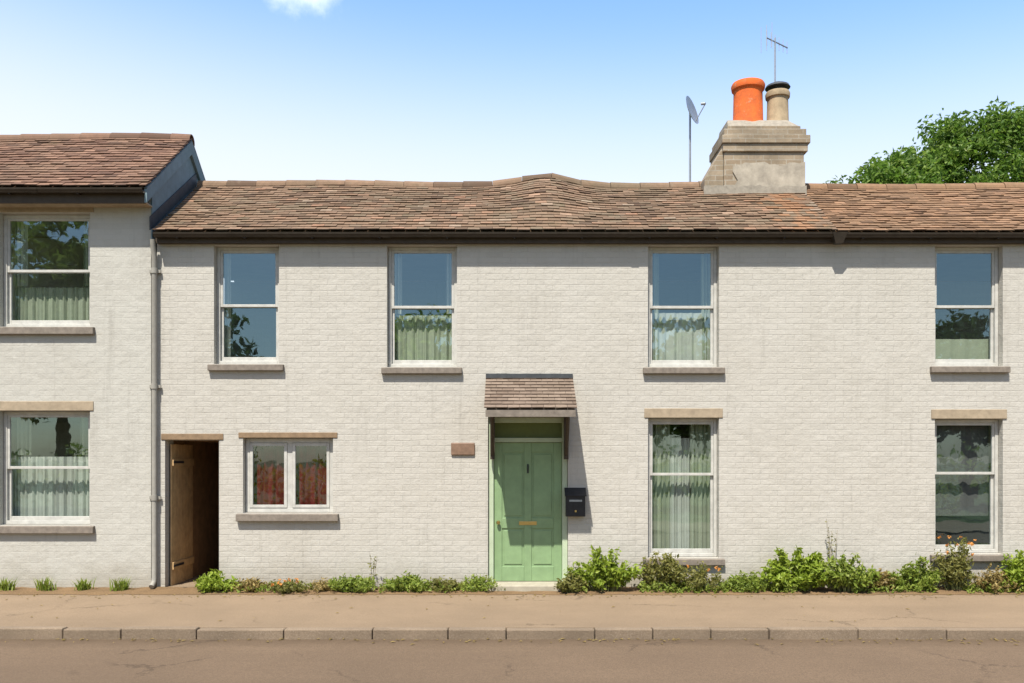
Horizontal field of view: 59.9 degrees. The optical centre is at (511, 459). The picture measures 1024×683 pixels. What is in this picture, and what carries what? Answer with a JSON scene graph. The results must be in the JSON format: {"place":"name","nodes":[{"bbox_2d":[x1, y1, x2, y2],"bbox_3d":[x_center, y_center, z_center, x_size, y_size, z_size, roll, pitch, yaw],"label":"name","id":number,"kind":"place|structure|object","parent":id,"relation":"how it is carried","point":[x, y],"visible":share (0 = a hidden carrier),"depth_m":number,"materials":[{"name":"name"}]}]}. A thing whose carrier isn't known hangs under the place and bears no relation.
{"place":"outdoors","nodes":[
{"label":"outdoors","id":0,"kind":"place"},
{"bbox_2d":[167,568,218,586],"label":"passage floor","id":1,"kind":"structure","parent":0,"point":[189,583],"depth_m":12.47,"materials":[{"name":"beige concrete"}]},
{"bbox_2d":[0,639,1023,682],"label":"road","id":2,"kind":"structure","parent":0,"point":[478,661],"depth_m":8.15,"materials":[{"name":"brown asphalt"}]},
{"bbox_2d":[0,594,1023,638],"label":"pavement","id":3,"kind":"structure","parent":0,"point":[630,610],"depth_m":10.33,"materials":[{"name":"beige concrete"}]},
{"bbox_2d":[0,586,1023,594],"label":"planting bed","id":4,"kind":"object","parent":3,"relation":"on","point":[195,591],"visible":0.57,"depth_m":11.63,"materials":[{"name":"soil"}]},
{"bbox_2d":[0,577,18,590],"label":"grass tuft","id":5,"kind":"object","parent":4,"relation":"on","point":[5,585],"visible":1,"depth_m":11.76,"materials":[{"name":"green plant"}]},
{"bbox_2d":[30,576,56,590],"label":"grass tuft","id":6,"kind":"object","parent":4,"relation":"on","point":[46,585],"visible":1,"depth_m":11.76,"materials":[{"name":"green plant"}]},
{"bbox_2d":[72,578,95,590],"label":"grass tuft","id":7,"kind":"object","parent":4,"relation":"on","point":[83,585],"visible":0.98,"depth_m":11.76,"materials":[{"name":"green plant"}]},
{"bbox_2d":[109,576,134,590],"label":"grass tuft","id":8,"kind":"object","parent":4,"relation":"on","point":[123,585],"visible":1,"depth_m":11.75,"materials":[{"name":"green plant"}]},
{"bbox_2d":[193,569,238,592],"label":"bush","id":9,"kind":"object","parent":4,"relation":"on","point":[211,580],"visible":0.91,"depth_m":11.68,"materials":[{"name":"green plant"}]},
{"bbox_2d":[231,577,268,591],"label":"bush","id":10,"kind":"object","parent":4,"relation":"on","point":[251,582],"visible":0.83,"depth_m":11.72,"materials":[{"name":"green plant"}]},
{"bbox_2d":[267,578,310,593],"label":"bush","id":11,"kind":"object","parent":4,"relation":"on","point":[282,588],"visible":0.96,"depth_m":11.62,"materials":[{"name":"green plant"}]},
{"bbox_2d":[309,576,333,592],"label":"bush","id":12,"kind":"object","parent":4,"relation":"on","point":[320,586],"visible":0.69,"depth_m":11.72,"materials":[{"name":"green plant"}]},
{"bbox_2d":[327,573,378,592],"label":"bush","id":13,"kind":"object","parent":4,"relation":"on","point":[353,583],"visible":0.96,"depth_m":11.65,"materials":[{"name":"green plant"}]},
{"bbox_2d":[367,556,377,589],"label":"tall stalk","id":14,"kind":"object","parent":4,"relation":"on","point":[373,568],"visible":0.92,"depth_m":11.80,"materials":[{"name":"green plant"}]},
{"bbox_2d":[382,569,433,592],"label":"bush","id":15,"kind":"object","parent":4,"relation":"on","point":[398,583],"visible":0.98,"depth_m":11.68,"materials":[{"name":"green plant"}]},
{"bbox_2d":[424,575,468,591],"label":"bush","id":16,"kind":"object","parent":4,"relation":"on","point":[445,583],"visible":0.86,"depth_m":11.70,"materials":[{"name":"green plant"}]},
{"bbox_2d":[460,571,505,591],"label":"bush","id":17,"kind":"object","parent":4,"relation":"on","point":[479,583],"visible":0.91,"depth_m":11.72,"materials":[{"name":"green plant"}]},
{"bbox_2d":[553,572,588,592],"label":"bush","id":18,"kind":"object","parent":4,"relation":"on","point":[568,583],"visible":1,"depth_m":11.60,"materials":[{"name":"green plant"}]},
{"bbox_2d":[563,545,644,591],"bbox_3d":[1.221,1.432,11.734,1.103,0.645,0.546,0,0,0],"label":"bush","id":19,"kind":"object","parent":4,"relation":"on","point":[609,572],"visible":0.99,"depth_m":11.67,"materials":[{"name":"green plant"}]},
{"bbox_2d":[197,577,1023,593],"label":"weeds","id":20,"kind":"object","parent":4,"relation":"on","point":[774,588],"visible":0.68,"depth_m":11.64,"materials":[{"name":"green plant"}]},
{"bbox_2d":[636,551,689,589],"bbox_3d":[1.973,1.480,11.774,0.851,0.547,0.487,0,0,0],"label":"bush","id":21,"kind":"object","parent":4,"relation":"on","point":[668,570],"visible":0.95,"depth_m":11.73,"materials":[{"name":"green plant"}]},
{"bbox_2d":[679,561,723,590],"bbox_3d":[2.511,1.545,11.768,0.683,0.420,0.511,0,0,0],"label":"bush","id":22,"kind":"object","parent":4,"relation":"on","point":[700,578],"visible":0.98,"depth_m":11.70,"materials":[{"name":"green plant"}]},
{"bbox_2d":[717,570,768,591],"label":"bush","id":23,"kind":"object","parent":4,"relation":"on","point":[744,580],"visible":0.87,"depth_m":11.72,"materials":[{"name":"green plant"}]},
{"bbox_2d":[755,545,838,591],"bbox_3d":[3.787,1.438,11.739,1.177,0.633,0.528,0,0,0],"label":"bush","id":24,"kind":"object","parent":4,"relation":"on","point":[803,572],"visible":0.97,"depth_m":11.69,"materials":[{"name":"green plant"}]},
{"bbox_2d":[825,519,837,588],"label":"tall stalk","id":25,"kind":"object","parent":4,"relation":"on","point":[830,546],"visible":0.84,"depth_m":11.88,"materials":[{"name":"green plant"}]},
{"bbox_2d":[817,549,881,592],"bbox_3d":[4.443,1.471,11.686,0.993,0.566,0.560,0,0,0],"label":"bush","id":26,"kind":"object","parent":4,"relation":"on","point":[847,574],"visible":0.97,"depth_m":11.61,"materials":[{"name":"green plant"}]},
{"bbox_2d":[869,568,907,590],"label":"bush","id":27,"kind":"object","parent":4,"relation":"on","point":[884,580],"visible":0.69,"depth_m":11.68,"materials":[{"name":"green plant"}]},
{"bbox_2d":[887,552,945,590],"bbox_3d":[5.322,1.486,11.790,0.819,0.535,0.530,0,0,0],"label":"bush","id":28,"kind":"object","parent":4,"relation":"on","point":[913,574],"visible":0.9,"depth_m":11.72,"materials":[{"name":"green plant"}]},
{"bbox_2d":[929,535,979,590],"bbox_3d":[5.856,1.372,11.794,0.605,0.762,0.565,0,0,21],"label":"bush","id":29,"kind":"object","parent":4,"relation":"on","point":[954,574],"visible":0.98,"depth_m":11.74,"materials":[{"name":"green plant"}]},
{"bbox_2d":[969,563,1020,592],"bbox_3d":[6.354,1.558,11.702,0.573,0.417,0.513,0,0,0],"label":"bush","id":30,"kind":"object","parent":4,"relation":"on","point":[995,579],"visible":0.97,"depth_m":11.64,"materials":[{"name":"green plant"}]},
{"bbox_2d":[999,549,1023,590],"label":"bush","id":31,"kind":"object","parent":4,"relation":"on","point":[1015,571],"visible":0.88,"depth_m":11.67,"materials":[{"name":"green plant"}]},
{"bbox_2d":[0,0,1023,281],"label":"sky","id":32,"kind":"structure","parent":0,"point":[264,90],"materials":[{"name":"blue"}]},
{"label":"ground","id":33,"kind":"structure","parent":0,"visible":0},
{"bbox_2d":[0,132,205,588],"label":"end house","id":34,"kind":"structure","parent":33,"relation":"on","point":[82,215],"depth_m":11.97,"materials":[{"name":"white brick"}]},
{"bbox_2d":[0,207,94,334],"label":"window","id":35,"kind":"structure","parent":34,"relation":"in","point":[38,311],"depth_m":12.25,"materials":[{"name":"white paint"}]},
{"bbox_2d":[0,401,94,533],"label":"window","id":36,"kind":"structure","parent":34,"relation":"in","point":[48,490],"depth_m":12.26,"materials":[{"name":"white paint"}]},
{"bbox_2d":[153,77,837,591],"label":"cottage","id":37,"kind":"structure","parent":33,"relation":"on","point":[343,365],"depth_m":12.00,"materials":[{"name":"white brick"}]},
{"bbox_2d":[207,247,283,370],"bbox_3d":[-3.588,-2.094,12.119,1.018,1.784,0.367,0,0,0],"label":"window","id":38,"kind":"structure","parent":37,"relation":"in","point":[225,362],"depth_m":12.12,"materials":[{"name":"white paint"}]},
{"bbox_2d":[236,432,338,520],"bbox_3d":[-3.027,0.227,12.079,1.376,1.199,0.297,0,0,0],"label":"window","id":39,"kind":"structure","parent":37,"relation":"in","point":[287,472],"depth_m":12.10,"materials":[{"name":"white paint"}]},
{"bbox_2d":[381,247,461,373],"bbox_3d":[-1.216,-2.075,12.121,1.086,1.826,0.372,0,0,0],"label":"window","id":40,"kind":"structure","parent":37,"relation":"in","point":[419,344],"depth_m":12.26,"materials":[{"name":"white paint"}]},
{"bbox_2d":[451,443,474,454],"bbox_3d":[-0.662,-0.149,11.984,0.320,0.170,0.024,0,0,0],"label":"house plaque","id":41,"kind":"object","parent":37,"relation":"attached to","point":[462,448],"visible":1,"depth_m":11.97,"materials":[{"name":"brown stone"}]},
{"bbox_2d":[494,443,561,580],"bbox_3d":[0.216,0.706,12.087,0.925,1.888,0.106,0,0,0],"label":"door","id":42,"kind":"structure","parent":37,"relation":"in","point":[527,476],"depth_m":12.09,"materials":[{"name":"green paint"}]},
{"bbox_2d":[564,488,586,516],"bbox_3d":[0.851,0.565,11.924,0.290,0.384,0.147,0,0,0],"label":"letterbox","id":43,"kind":"object","parent":37,"relation":"attached to","point":[574,502],"visible":1,"depth_m":11.87,"materials":[{"name":"black metal"}]},
{"bbox_2d":[643,247,724,373],"bbox_3d":[2.318,-2.075,12.121,1.099,1.826,0.372,0,0,0],"label":"window","id":44,"kind":"structure","parent":37,"relation":"in","point":[678,343],"depth_m":12.26,"materials":[{"name":"white paint"}]},
{"bbox_2d":[643,408,724,565],"bbox_3d":[2.318,0.361,12.121,1.099,2.117,0.372,0,0,0],"label":"window","id":45,"kind":"structure","parent":37,"relation":"in","point":[682,472],"depth_m":12.26,"materials":[{"name":"white paint"}]},
{"bbox_2d":[686,96,705,181],"bbox_3d":[2.878,-4.430,14.145,0.326,2.759,0.327,0,0,-14],"label":"satellite dish","id":46,"kind":"object","parent":37,"relation":"on","point":[693,115],"visible":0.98,"depth_m":14.21,"materials":[{"name":"grey metal"}]},
{"bbox_2d":[766,25,787,81],"bbox_3d":[4.176,-5.803,13.993,0.555,1.943,0.210,0,0,-38],"label":"tv aerial","id":47,"kind":"object","parent":37,"relation":"attached to","point":[774,41],"visible":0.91,"depth_m":13.95,"materials":[{"name":"grey metal"}]},
{"bbox_2d":[0,626,1023,639],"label":"kerb","id":48,"kind":"structure","parent":33,"relation":"on","point":[455,633],"depth_m":9.15,"materials":[{"name":"concrete"}]},
{"bbox_2d":[822,145,948,183],"bbox_3d":[9.660,-3.098,22.767,3.280,10.029,3.026,0,0,0],"label":"tree","id":49,"kind":"object","parent":33,"relation":"on","point":[906,167],"visible":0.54,"depth_m":22.21,"materials":[{"name":"green plant"}]},
{"bbox_2d":[805,182,1023,586],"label":"cottage","id":50,"kind":"structure","parent":33,"relation":"on","point":[928,364],"depth_m":12.00,"materials":[{"name":"white brick"}]},
{"bbox_2d":[930,247,1010,372],"bbox_3d":[6.176,-2.038,12.114,1.059,1.726,0.359,0,0,0],"label":"window","id":51,"kind":"structure","parent":50,"relation":"in","point":[951,355],"depth_m":12.12,"materials":[{"name":"white paint"}]},
{"bbox_2d":[930,409,1010,561],"bbox_3d":[6.176,0.341,12.113,1.059,2.049,0.357,0,0,0],"label":"window","id":52,"kind":"structure","parent":50,"relation":"in","point":[962,473],"depth_m":12.27,"materials":[{"name":"white paint"}]},
{"bbox_2d":[912,95,1023,182],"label":"tree","id":53,"kind":"object","parent":33,"relation":"on","point":[957,141],"visible":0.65,"depth_m":24.15,"materials":[{"name":"green plant"}]}
]}

